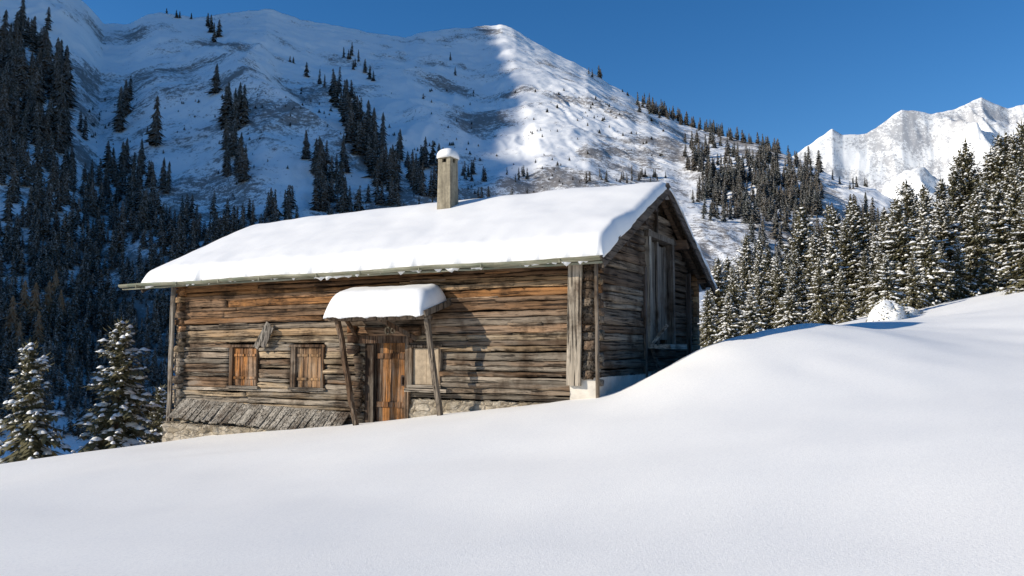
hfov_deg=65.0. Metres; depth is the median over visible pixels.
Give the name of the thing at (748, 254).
spruce tree
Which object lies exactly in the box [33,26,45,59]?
spruce tree
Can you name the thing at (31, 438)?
spruce tree
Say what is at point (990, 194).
spruce tree
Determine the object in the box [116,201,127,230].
spruce tree
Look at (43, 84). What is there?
spruce tree
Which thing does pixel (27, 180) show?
spruce tree
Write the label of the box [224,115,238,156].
spruce tree
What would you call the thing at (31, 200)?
spruce tree
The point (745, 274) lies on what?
spruce tree
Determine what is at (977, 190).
spruce tree
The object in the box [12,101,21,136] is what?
spruce tree
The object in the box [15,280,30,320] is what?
larch tree
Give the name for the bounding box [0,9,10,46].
spruce tree
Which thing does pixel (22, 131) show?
spruce tree
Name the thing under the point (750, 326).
spruce tree
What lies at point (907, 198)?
spruce tree
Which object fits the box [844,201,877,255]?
spruce tree
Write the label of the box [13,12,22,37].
spruce tree
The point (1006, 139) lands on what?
spruce tree
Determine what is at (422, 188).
spruce tree
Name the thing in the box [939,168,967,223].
spruce tree
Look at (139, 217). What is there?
spruce tree
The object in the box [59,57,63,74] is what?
spruce tree
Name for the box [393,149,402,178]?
spruce tree
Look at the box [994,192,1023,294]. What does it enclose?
spruce tree
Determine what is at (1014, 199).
spruce tree
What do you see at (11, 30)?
spruce tree
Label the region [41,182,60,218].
spruce tree
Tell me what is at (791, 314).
spruce tree
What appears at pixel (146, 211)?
spruce tree
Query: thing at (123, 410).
spruce tree
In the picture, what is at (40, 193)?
spruce tree
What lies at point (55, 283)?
larch tree
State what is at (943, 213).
spruce tree
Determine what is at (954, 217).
spruce tree
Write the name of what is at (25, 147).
spruce tree
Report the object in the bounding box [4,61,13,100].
spruce tree
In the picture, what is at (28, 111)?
spruce tree
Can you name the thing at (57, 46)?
spruce tree
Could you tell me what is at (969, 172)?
spruce tree
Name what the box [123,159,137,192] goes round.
spruce tree
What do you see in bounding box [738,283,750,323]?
spruce tree
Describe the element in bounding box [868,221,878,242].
spruce tree
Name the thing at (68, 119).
spruce tree
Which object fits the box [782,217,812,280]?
spruce tree
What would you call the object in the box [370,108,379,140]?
spruce tree
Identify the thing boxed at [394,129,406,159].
spruce tree
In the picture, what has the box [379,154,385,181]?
spruce tree
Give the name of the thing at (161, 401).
spruce tree
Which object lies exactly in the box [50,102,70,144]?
spruce tree
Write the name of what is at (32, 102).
spruce tree
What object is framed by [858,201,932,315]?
spruce tree
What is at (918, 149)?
distant mountain
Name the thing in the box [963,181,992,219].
spruce tree
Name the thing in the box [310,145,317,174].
spruce tree
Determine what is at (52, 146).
spruce tree
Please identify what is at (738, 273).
spruce tree
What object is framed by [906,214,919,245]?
spruce tree
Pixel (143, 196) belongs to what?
spruce tree
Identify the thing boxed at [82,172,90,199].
spruce tree
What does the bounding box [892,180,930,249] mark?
spruce tree
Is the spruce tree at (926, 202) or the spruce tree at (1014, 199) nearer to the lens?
the spruce tree at (1014, 199)
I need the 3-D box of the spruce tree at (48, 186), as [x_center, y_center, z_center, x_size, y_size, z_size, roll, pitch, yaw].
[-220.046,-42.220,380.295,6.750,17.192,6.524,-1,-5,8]
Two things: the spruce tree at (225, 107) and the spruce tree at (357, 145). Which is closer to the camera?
the spruce tree at (357, 145)
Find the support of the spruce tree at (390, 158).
on the mountain at (168, 60)
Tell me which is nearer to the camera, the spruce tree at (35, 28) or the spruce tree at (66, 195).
the spruce tree at (66, 195)
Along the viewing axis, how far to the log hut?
18.44 m
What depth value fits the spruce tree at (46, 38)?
727.51 m
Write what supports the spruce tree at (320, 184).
on the mountain at (168, 60)
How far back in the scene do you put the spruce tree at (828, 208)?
65.12 m
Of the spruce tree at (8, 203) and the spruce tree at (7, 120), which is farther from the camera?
the spruce tree at (7, 120)
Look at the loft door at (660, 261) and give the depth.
19.46 m
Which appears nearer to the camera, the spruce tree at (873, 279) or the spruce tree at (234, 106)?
the spruce tree at (873, 279)
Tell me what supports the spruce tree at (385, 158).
on the mountain at (168, 60)
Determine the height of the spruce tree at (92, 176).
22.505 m
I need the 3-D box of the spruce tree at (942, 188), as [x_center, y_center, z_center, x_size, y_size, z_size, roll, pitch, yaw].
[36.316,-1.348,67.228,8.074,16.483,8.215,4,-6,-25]
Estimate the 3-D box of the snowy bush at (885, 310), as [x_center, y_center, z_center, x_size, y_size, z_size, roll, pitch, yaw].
[11.604,0.785,24.819,1.394,0.834,1.436,1,-5,-13]
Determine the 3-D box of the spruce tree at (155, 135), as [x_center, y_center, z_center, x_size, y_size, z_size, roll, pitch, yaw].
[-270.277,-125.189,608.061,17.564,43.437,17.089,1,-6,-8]
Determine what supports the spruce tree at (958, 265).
on the ground
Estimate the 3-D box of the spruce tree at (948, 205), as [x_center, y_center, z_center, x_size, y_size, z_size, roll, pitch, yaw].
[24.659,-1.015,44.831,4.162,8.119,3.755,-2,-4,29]
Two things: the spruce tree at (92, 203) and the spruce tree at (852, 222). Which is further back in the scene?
the spruce tree at (92, 203)
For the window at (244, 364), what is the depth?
20.39 m
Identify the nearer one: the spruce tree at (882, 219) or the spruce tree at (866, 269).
the spruce tree at (866, 269)
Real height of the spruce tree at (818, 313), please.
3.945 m
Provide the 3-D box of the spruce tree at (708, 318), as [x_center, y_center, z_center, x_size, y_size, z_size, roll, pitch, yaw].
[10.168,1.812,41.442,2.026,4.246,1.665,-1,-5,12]
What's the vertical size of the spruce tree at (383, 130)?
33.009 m
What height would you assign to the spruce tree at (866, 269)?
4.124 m
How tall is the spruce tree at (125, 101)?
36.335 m
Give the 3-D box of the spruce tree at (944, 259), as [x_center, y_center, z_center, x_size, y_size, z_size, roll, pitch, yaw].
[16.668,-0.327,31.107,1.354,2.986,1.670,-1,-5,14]
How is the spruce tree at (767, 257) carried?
on the ground
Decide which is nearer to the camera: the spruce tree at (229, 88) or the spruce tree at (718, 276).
the spruce tree at (718, 276)
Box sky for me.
[82,0,1023,156]
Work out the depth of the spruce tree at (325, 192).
457.80 m
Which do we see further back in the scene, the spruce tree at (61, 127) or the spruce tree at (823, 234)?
the spruce tree at (61, 127)
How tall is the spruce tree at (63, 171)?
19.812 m
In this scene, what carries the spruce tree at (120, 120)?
on the mountain at (168, 60)
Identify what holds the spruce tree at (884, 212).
on the ground
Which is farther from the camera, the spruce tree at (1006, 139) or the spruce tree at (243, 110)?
the spruce tree at (243, 110)
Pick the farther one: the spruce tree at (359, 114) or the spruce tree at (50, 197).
the spruce tree at (359, 114)
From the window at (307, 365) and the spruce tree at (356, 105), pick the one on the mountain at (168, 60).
the spruce tree at (356, 105)
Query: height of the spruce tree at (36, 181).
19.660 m
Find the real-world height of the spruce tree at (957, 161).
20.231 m
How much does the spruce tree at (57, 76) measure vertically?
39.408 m
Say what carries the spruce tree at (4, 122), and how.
on the mountain at (168, 60)
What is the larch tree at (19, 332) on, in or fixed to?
on the mountain at (168, 60)
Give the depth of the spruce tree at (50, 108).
550.37 m
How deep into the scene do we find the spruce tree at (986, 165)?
66.51 m
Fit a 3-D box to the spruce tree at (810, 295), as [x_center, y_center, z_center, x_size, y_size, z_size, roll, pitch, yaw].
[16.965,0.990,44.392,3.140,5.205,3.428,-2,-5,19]
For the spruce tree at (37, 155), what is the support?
on the mountain at (168, 60)
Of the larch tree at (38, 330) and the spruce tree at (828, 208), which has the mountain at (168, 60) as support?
the larch tree at (38, 330)
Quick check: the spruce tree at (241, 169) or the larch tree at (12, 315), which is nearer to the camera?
the larch tree at (12, 315)
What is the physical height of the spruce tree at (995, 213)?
6.888 m
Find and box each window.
[226,345,263,388]
[287,345,328,390]
[406,344,443,387]
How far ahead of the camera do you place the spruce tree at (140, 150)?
544.22 m
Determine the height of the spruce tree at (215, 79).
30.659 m
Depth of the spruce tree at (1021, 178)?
37.61 m
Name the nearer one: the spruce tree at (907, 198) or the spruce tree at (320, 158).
the spruce tree at (907, 198)
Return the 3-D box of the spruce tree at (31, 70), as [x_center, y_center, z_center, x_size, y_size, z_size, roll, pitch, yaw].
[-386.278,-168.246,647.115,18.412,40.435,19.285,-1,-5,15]
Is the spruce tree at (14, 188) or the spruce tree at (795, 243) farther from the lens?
the spruce tree at (14, 188)
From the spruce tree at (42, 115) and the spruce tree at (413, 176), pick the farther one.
the spruce tree at (42, 115)
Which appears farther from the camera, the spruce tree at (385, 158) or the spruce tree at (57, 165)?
the spruce tree at (385, 158)
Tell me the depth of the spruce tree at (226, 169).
512.64 m
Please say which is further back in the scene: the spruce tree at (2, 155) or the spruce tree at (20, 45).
the spruce tree at (20, 45)
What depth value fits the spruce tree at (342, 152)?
540.82 m
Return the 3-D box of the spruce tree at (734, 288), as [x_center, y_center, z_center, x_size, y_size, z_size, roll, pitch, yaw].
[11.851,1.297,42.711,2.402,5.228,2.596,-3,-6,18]
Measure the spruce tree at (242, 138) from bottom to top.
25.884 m
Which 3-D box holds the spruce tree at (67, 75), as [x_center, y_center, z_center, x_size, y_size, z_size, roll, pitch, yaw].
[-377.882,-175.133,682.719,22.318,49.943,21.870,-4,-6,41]
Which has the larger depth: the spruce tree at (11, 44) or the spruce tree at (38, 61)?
the spruce tree at (38, 61)
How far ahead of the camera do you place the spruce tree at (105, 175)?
520.98 m
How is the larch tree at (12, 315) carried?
on the mountain at (168, 60)
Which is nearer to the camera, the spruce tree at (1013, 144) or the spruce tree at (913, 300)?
the spruce tree at (913, 300)
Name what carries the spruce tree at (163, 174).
on the mountain at (168, 60)
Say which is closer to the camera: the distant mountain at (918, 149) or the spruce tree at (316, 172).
the spruce tree at (316, 172)
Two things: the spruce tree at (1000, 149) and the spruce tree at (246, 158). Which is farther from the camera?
the spruce tree at (246, 158)
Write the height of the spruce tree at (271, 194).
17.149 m
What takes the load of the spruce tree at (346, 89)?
on the mountain at (168, 60)
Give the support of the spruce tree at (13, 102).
on the mountain at (168, 60)
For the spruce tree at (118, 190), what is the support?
on the mountain at (168, 60)
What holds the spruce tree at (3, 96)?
on the mountain at (168, 60)
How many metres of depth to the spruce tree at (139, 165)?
525.01 m
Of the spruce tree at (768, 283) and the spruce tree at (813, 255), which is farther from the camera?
the spruce tree at (813, 255)
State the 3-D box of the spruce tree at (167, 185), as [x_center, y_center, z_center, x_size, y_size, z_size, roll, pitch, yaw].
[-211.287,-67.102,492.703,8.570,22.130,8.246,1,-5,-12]
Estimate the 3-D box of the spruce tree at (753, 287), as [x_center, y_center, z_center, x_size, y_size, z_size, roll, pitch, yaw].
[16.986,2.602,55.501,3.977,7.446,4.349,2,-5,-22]
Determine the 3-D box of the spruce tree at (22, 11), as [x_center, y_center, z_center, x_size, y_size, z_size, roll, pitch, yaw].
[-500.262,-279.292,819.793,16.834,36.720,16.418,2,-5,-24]
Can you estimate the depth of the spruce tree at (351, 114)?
596.37 m
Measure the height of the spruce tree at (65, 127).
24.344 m
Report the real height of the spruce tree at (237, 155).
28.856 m
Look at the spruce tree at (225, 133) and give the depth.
562.22 m
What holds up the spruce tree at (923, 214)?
on the ground
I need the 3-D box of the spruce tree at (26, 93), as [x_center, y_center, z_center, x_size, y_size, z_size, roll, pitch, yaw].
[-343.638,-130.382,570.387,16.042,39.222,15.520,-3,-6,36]
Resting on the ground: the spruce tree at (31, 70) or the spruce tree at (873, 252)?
the spruce tree at (873, 252)
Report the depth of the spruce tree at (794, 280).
37.41 m
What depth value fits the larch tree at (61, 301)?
279.10 m
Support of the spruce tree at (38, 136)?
on the mountain at (168, 60)
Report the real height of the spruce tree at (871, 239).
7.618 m
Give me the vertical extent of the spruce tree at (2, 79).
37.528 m
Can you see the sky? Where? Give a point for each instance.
(794, 72)
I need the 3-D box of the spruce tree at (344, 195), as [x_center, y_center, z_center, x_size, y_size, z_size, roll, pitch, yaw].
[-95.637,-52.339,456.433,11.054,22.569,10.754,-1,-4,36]
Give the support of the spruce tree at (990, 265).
on the ground
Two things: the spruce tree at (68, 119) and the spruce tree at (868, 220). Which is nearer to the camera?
the spruce tree at (868, 220)
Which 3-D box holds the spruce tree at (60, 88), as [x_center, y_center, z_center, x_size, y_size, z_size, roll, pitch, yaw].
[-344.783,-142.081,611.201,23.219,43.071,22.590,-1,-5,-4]
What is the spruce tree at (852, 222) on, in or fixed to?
on the ground
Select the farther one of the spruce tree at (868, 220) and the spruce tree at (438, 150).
the spruce tree at (438, 150)
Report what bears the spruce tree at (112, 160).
on the mountain at (168, 60)
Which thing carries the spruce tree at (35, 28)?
on the mountain at (168, 60)
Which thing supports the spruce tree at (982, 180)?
on the ground
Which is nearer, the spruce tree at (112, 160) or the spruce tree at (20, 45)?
the spruce tree at (112, 160)
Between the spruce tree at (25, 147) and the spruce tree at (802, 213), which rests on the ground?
the spruce tree at (802, 213)
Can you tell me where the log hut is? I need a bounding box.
[118,148,716,441]
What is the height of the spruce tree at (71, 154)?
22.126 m
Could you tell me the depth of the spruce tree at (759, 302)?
44.10 m
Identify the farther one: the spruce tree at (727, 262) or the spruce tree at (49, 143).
the spruce tree at (49, 143)
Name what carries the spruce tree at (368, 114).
on the mountain at (168, 60)
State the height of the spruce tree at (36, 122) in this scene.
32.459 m
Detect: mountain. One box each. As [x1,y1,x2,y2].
[0,0,893,457]
[792,97,1023,210]
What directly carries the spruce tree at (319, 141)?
on the mountain at (168, 60)
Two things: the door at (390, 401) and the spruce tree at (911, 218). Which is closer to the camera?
the door at (390, 401)
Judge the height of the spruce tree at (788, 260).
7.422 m
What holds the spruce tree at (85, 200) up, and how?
on the mountain at (168, 60)
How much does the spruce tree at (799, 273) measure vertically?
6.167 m
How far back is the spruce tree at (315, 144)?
519.10 m
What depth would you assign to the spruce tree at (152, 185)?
467.89 m
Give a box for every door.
[359,335,414,422]
[642,229,686,371]
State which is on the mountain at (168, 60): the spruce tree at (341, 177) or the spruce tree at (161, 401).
the spruce tree at (341, 177)
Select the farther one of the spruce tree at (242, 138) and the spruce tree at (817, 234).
the spruce tree at (242, 138)
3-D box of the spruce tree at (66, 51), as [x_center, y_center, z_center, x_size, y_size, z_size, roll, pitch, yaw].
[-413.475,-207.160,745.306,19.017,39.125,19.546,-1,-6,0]
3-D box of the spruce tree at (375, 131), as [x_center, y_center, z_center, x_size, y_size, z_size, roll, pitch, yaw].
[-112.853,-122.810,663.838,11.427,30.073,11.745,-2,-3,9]
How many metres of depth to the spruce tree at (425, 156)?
639.70 m
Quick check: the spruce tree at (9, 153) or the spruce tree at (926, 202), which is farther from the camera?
the spruce tree at (9, 153)
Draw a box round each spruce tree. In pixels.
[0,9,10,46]
[0,36,15,73]
[0,39,9,71]
[0,40,5,84]
[0,71,10,102]
[0,83,15,131]
[0,88,12,131]
[0,140,10,177]
[0,188,15,221]
[0,338,71,463]
[2,162,24,203]
[3,114,15,140]
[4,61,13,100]
[4,115,15,148]
[4,137,17,173]
[6,23,13,40]
[8,83,28,130]
[11,47,32,94]
[12,0,26,25]
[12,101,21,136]
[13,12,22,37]
[13,24,18,40]
[15,81,30,126]
[16,34,27,66]
[16,107,31,148]
[16,134,30,160]
[20,56,46,102]
[20,78,30,116]
[20,150,34,185]
[22,79,36,102]
[25,67,45,109]
[25,100,31,132]
[25,186,34,215]
[26,86,36,127]
[28,101,45,146]
[29,16,37,41]
[29,197,38,225]
[30,127,42,153]
[31,140,46,177]
[31,168,38,199]
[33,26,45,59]
[33,174,43,212]
[34,54,40,71]
[35,49,45,88]
[38,60,48,103]
[39,105,47,141]
[40,194,51,221]
[41,182,49,212]
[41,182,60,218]
[42,31,52,62]
[42,40,53,87]
[43,132,56,168]
[44,51,62,98]
[44,96,56,135]
[44,155,60,191]
[47,130,56,157]
[48,62,60,102]
[50,74,73,125]
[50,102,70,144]
[52,37,64,67]
[52,178,67,211]
[54,115,69,154]
[55,87,75,141]
[55,157,62,187]
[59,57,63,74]
[59,163,65,192]
[60,54,78,108]
[61,169,72,205]
[62,45,76,82]
[63,116,71,148]
[64,105,75,147]
[67,145,77,176]
[68,315,161,453]
[69,157,79,191]
[80,185,92,214]
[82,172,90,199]
[84,170,98,203]
[88,179,96,215]
[94,181,108,214]
[102,164,111,193]
[109,147,117,175]
[111,86,129,131]
[113,173,122,202]
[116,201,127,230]
[117,80,132,114]
[117,141,129,176]
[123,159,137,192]
[124,137,130,172]
[126,175,137,209]
[131,199,145,228]
[135,154,142,180]
[136,139,147,173]
[136,191,151,219]
[140,383,171,443]
[141,194,152,229]
[143,95,165,146]
[147,170,157,201]
[157,157,166,189]
[160,161,173,192]
[181,204,190,226]
[203,64,222,94]
[215,86,233,128]
[219,117,229,149]
[220,137,231,177]
[221,82,232,121]
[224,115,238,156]
[229,88,241,128]
[231,136,242,178]
[233,138,239,169]
[234,132,243,164]
[234,145,251,182]
[237,82,242,109]
[238,84,252,123]
[239,151,249,181]
[265,188,274,210]
[300,130,312,158]
[309,138,318,172]
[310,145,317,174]
[311,136,327,168]
[312,156,320,186]
[313,145,327,176]
[313,167,326,197]
[318,141,329,175]
[318,176,331,210]
[335,161,344,192]
[335,177,350,212]
[337,134,348,167]
[338,79,353,105]
[341,91,354,125]
[342,107,355,140]
[343,96,354,129]
[349,120,365,154]
[353,95,362,122]
[355,101,362,124]
[361,137,372,164]
[365,100,372,132]
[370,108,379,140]
[370,158,382,185]
[371,122,378,152]
[371,136,378,162]
[376,131,384,156]
[378,112,388,144]
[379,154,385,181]
[380,150,396,184]
[383,145,388,174]
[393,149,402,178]
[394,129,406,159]
[406,152,415,181]
[409,161,417,190]
[417,164,428,195]
[420,137,432,168]
[433,144,440,172]
[698,290,719,348]
[699,255,728,346]
[702,255,734,346]
[711,291,743,343]
[719,265,746,340]
[727,231,762,285]
[727,267,745,302]
[735,288,766,334]
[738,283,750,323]
[739,253,751,296]
[745,274,763,312]
[746,257,765,307]
[750,274,768,329]
[751,239,769,273]
[756,256,806,327]
[759,243,772,300]
[760,255,788,329]
[770,282,805,327]
[776,264,810,324]
[780,203,818,271]
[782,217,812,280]
[782,239,807,278]
[782,252,791,295]
[787,250,812,319]
[800,262,826,318]
[801,236,825,309]
[802,257,836,324]
[808,217,839,244]
[809,230,825,262]
[811,234,859,322]
[812,221,863,315]
[816,209,858,270]
[819,203,832,258]
[824,211,872,290]
[826,270,857,324]
[840,199,867,247]
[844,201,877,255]
[847,248,872,317]
[853,240,882,317]
[857,219,896,309]
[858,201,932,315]
[860,250,893,316]
[862,208,878,254]
[867,253,906,311]
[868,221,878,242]
[868,235,876,259]
[871,215,884,263]
[872,206,888,241]
[878,197,905,245]
[882,226,897,268]
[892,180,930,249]
[892,188,920,245]
[900,219,956,306]
[901,251,935,308]
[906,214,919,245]
[910,204,955,284]
[915,184,936,223]
[918,192,935,238]
[929,179,950,217]
[930,198,967,279]
[931,211,956,237]
[934,148,985,209]
[935,243,952,300]
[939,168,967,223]
[944,210,968,254]
[945,201,958,231]
[945,236,975,300]
[946,192,1006,300]
[949,137,984,218]
[958,211,965,233]
[960,183,988,257]
[962,134,1009,230]
[962,200,1001,291]
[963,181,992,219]
[965,181,1013,289]
[968,176,986,219]
[980,147,1003,183]
[983,132,1018,183]
[985,180,998,221]
[987,131,1023,231]
[993,162,1023,289]
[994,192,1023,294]
[1003,138,1023,216]
[1014,120,1023,153]
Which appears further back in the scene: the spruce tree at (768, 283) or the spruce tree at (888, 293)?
the spruce tree at (768, 283)
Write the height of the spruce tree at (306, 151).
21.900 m
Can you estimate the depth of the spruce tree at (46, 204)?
368.00 m
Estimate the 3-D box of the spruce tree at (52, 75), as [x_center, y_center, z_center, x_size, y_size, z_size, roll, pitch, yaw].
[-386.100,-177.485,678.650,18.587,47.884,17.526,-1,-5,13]
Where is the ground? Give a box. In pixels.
[0,288,1023,575]
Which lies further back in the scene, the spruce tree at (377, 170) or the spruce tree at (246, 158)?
the spruce tree at (377, 170)
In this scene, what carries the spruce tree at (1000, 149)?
on the ground
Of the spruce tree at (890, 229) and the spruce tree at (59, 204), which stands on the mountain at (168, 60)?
the spruce tree at (59, 204)
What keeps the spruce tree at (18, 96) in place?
on the mountain at (168, 60)
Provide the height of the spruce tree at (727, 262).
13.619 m
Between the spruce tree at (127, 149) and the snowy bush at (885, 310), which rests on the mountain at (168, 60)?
the spruce tree at (127, 149)
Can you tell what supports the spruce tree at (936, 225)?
on the ground
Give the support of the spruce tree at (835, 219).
on the ground
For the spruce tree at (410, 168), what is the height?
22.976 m
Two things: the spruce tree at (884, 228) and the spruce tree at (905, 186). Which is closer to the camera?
the spruce tree at (884, 228)
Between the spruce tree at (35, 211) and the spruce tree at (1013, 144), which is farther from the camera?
the spruce tree at (35, 211)
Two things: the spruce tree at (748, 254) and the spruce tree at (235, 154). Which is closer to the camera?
the spruce tree at (748, 254)
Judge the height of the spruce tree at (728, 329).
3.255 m
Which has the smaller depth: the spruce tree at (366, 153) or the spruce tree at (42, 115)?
the spruce tree at (42, 115)
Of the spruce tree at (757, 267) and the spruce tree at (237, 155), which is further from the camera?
the spruce tree at (237, 155)
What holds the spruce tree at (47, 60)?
on the mountain at (168, 60)
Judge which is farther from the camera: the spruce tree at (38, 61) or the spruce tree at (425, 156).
the spruce tree at (38, 61)
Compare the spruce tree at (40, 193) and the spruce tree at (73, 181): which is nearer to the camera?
the spruce tree at (40, 193)
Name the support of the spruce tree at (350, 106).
on the mountain at (168, 60)
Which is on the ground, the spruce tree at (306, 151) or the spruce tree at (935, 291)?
the spruce tree at (935, 291)
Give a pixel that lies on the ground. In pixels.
(860, 446)
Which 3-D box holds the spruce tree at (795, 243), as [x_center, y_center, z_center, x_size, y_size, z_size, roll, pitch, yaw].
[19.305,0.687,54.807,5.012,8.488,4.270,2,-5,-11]
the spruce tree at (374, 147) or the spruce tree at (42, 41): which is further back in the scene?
the spruce tree at (42, 41)
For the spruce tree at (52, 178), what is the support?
on the mountain at (168, 60)
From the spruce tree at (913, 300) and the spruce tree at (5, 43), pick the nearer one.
the spruce tree at (913, 300)
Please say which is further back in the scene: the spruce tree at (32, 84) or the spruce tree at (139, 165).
the spruce tree at (32, 84)
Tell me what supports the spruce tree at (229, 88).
on the mountain at (168, 60)
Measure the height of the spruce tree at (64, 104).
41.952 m
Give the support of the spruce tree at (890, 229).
on the ground
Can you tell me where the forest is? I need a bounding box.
[0,7,933,438]
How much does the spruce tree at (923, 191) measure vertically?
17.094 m
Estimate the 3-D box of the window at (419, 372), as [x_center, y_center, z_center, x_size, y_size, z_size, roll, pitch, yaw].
[-1.879,1.723,17.740,0.921,0.950,0.276,-2,-5,29]
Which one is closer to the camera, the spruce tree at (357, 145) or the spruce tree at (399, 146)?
the spruce tree at (357, 145)
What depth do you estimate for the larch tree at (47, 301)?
279.62 m
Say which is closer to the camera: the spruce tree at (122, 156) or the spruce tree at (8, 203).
the spruce tree at (8, 203)
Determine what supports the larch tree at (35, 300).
on the mountain at (168, 60)
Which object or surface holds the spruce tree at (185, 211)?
on the mountain at (168, 60)
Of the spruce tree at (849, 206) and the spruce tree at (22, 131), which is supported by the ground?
the spruce tree at (849, 206)
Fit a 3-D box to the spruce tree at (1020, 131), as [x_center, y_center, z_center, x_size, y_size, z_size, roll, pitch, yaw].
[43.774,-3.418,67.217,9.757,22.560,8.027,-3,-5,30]
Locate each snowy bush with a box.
[866,300,909,321]
[904,306,924,315]
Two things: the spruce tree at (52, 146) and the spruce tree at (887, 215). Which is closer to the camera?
the spruce tree at (887, 215)
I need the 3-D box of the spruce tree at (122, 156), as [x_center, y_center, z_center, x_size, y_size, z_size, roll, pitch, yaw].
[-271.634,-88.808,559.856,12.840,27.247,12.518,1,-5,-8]
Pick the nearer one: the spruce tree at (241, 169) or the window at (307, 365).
the window at (307, 365)
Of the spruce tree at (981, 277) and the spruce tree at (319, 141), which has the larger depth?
the spruce tree at (319, 141)
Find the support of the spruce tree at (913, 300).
on the ground
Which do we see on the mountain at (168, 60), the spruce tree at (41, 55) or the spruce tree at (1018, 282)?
the spruce tree at (41, 55)
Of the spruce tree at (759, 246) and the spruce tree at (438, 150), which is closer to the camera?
the spruce tree at (759, 246)
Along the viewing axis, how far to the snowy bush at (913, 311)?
25.17 m
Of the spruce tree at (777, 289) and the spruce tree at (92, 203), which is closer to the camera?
the spruce tree at (777, 289)
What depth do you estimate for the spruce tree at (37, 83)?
605.59 m
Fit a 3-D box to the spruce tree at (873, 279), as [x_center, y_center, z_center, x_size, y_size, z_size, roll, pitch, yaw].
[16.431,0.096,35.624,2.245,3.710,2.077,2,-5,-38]
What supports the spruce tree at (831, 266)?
on the ground
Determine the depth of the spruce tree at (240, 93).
655.10 m
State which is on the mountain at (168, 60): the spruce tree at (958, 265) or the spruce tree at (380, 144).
the spruce tree at (380, 144)
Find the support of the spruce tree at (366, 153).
on the mountain at (168, 60)
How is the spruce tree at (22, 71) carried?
on the mountain at (168, 60)
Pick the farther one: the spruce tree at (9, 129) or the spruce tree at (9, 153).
the spruce tree at (9, 129)
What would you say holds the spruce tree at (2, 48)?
on the mountain at (168, 60)
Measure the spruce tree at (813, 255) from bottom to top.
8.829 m
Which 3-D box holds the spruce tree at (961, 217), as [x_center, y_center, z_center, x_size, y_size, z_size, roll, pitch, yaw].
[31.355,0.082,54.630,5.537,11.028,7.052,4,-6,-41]
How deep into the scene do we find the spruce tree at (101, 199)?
454.23 m
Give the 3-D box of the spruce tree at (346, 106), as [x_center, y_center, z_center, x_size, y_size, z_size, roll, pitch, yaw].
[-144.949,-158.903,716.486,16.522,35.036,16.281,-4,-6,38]
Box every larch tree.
[1,296,20,334]
[13,321,24,351]
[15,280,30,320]
[25,282,42,324]
[30,311,46,344]
[42,280,55,319]
[51,269,60,299]
[55,289,66,324]
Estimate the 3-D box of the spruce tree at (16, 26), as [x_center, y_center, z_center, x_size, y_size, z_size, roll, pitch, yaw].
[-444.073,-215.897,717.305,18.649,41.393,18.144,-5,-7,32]
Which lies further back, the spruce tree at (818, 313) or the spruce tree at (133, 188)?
the spruce tree at (133, 188)
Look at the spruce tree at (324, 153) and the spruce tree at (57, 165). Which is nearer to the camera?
the spruce tree at (57, 165)
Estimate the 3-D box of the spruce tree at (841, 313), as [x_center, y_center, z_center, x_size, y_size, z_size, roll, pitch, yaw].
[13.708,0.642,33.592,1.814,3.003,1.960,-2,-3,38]
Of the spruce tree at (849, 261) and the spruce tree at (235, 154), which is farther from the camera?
the spruce tree at (235, 154)
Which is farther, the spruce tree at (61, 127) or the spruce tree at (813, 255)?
the spruce tree at (61, 127)

